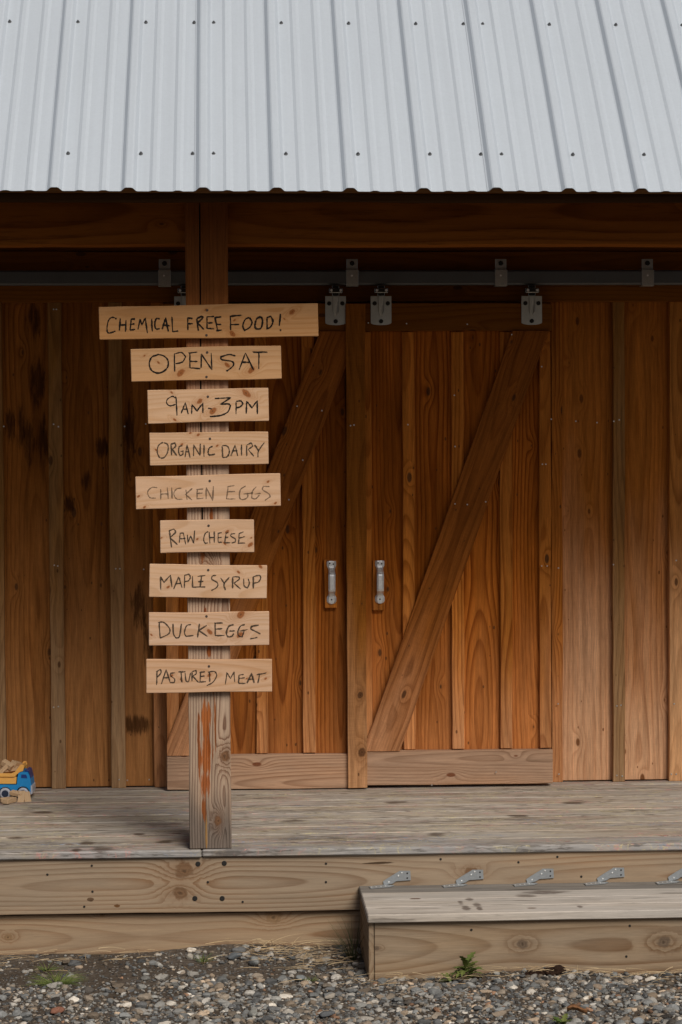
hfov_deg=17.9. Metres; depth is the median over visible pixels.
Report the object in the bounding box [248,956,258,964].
stone
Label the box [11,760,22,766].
wooden block
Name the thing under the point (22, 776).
toy dump truck
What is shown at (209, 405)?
sign board
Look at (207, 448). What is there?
sign board
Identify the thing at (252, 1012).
stone
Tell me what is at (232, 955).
stone
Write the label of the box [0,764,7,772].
wooden block
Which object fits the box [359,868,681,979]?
wooden step
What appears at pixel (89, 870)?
porch deck
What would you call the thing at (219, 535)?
sign board
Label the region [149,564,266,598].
sign board
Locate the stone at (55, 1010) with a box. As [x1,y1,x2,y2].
[50,1007,64,1013]
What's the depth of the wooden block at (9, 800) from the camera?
8.11 m
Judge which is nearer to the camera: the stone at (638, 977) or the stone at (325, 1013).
the stone at (325, 1013)
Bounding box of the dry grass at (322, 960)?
[0,933,681,987]
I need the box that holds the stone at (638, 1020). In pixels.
[632,1017,643,1023]
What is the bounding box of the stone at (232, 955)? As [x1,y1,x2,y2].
[228,952,241,959]
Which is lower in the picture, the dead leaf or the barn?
the dead leaf
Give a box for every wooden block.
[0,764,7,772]
[1,759,13,769]
[2,797,16,803]
[5,766,18,771]
[9,790,21,796]
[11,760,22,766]
[17,791,24,801]
[24,791,30,801]
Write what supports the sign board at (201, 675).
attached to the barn
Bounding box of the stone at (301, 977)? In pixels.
[296,975,304,980]
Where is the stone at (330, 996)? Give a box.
[325,993,334,999]
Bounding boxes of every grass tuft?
[27,966,88,987]
[32,963,60,971]
[187,953,216,963]
[318,918,363,960]
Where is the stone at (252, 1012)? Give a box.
[248,1009,257,1016]
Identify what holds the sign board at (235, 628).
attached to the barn
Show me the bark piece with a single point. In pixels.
(557, 970)
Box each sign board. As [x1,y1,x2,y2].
[99,303,317,339]
[131,346,281,381]
[135,473,280,508]
[146,659,271,692]
[147,388,268,423]
[149,432,268,465]
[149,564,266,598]
[149,611,268,645]
[160,519,253,552]
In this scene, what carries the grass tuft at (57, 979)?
on the ground at (18, 968)
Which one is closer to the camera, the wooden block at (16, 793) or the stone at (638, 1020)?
the stone at (638, 1020)
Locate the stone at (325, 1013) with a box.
[319,1011,334,1016]
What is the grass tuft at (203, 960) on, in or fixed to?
on the ground at (18, 968)
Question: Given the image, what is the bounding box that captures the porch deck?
[0,780,681,954]
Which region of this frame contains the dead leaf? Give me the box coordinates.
[567,1004,586,1013]
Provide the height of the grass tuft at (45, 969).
0.028 m
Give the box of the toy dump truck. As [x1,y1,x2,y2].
[0,761,35,796]
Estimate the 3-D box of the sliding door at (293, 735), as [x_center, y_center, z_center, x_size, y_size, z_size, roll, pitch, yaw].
[-0.329,0.103,8.385,0.705,1.956,0.084,0,2,-3]
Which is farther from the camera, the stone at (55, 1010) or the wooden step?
the wooden step
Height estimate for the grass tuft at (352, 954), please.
0.154 m
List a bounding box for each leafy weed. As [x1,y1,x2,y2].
[439,973,460,981]
[449,951,485,978]
[553,1013,569,1023]
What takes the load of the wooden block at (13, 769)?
in the toy dump truck
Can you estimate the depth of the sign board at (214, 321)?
7.11 m
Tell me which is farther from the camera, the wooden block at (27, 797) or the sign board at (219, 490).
the wooden block at (27, 797)
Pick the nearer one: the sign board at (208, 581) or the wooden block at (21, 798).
the sign board at (208, 581)
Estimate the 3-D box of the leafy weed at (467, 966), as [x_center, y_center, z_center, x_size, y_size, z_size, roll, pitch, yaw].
[0.387,1.417,6.741,0.114,0.089,0.088,-2,2,-36]
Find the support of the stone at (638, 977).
on the ground at (18, 968)
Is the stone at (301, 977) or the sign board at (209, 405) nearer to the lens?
the stone at (301, 977)
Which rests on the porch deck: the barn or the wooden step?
the barn
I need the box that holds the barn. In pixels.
[0,0,681,848]
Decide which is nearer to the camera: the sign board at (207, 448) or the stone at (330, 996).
the stone at (330, 996)
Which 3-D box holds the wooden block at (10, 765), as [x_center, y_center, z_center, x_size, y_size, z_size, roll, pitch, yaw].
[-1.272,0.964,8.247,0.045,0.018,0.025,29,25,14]
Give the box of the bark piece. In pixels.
[524,965,565,977]
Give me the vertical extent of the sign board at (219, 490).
0.111 m
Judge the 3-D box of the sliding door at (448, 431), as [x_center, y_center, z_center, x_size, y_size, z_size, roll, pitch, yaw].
[0.421,0.095,8.423,0.807,1.950,0.084,0,2,-3]
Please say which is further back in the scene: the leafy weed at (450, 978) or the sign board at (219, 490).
the sign board at (219, 490)
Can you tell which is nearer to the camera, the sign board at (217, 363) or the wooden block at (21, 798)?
the sign board at (217, 363)
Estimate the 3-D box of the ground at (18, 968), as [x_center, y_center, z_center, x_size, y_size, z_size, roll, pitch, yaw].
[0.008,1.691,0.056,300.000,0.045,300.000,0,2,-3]
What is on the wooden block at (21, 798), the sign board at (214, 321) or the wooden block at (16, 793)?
the wooden block at (16, 793)
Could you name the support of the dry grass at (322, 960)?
on the ground at (18, 968)
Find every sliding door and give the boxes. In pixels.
[164,285,347,789]
[345,285,552,787]
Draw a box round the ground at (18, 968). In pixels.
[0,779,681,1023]
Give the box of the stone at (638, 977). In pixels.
[634,975,642,979]

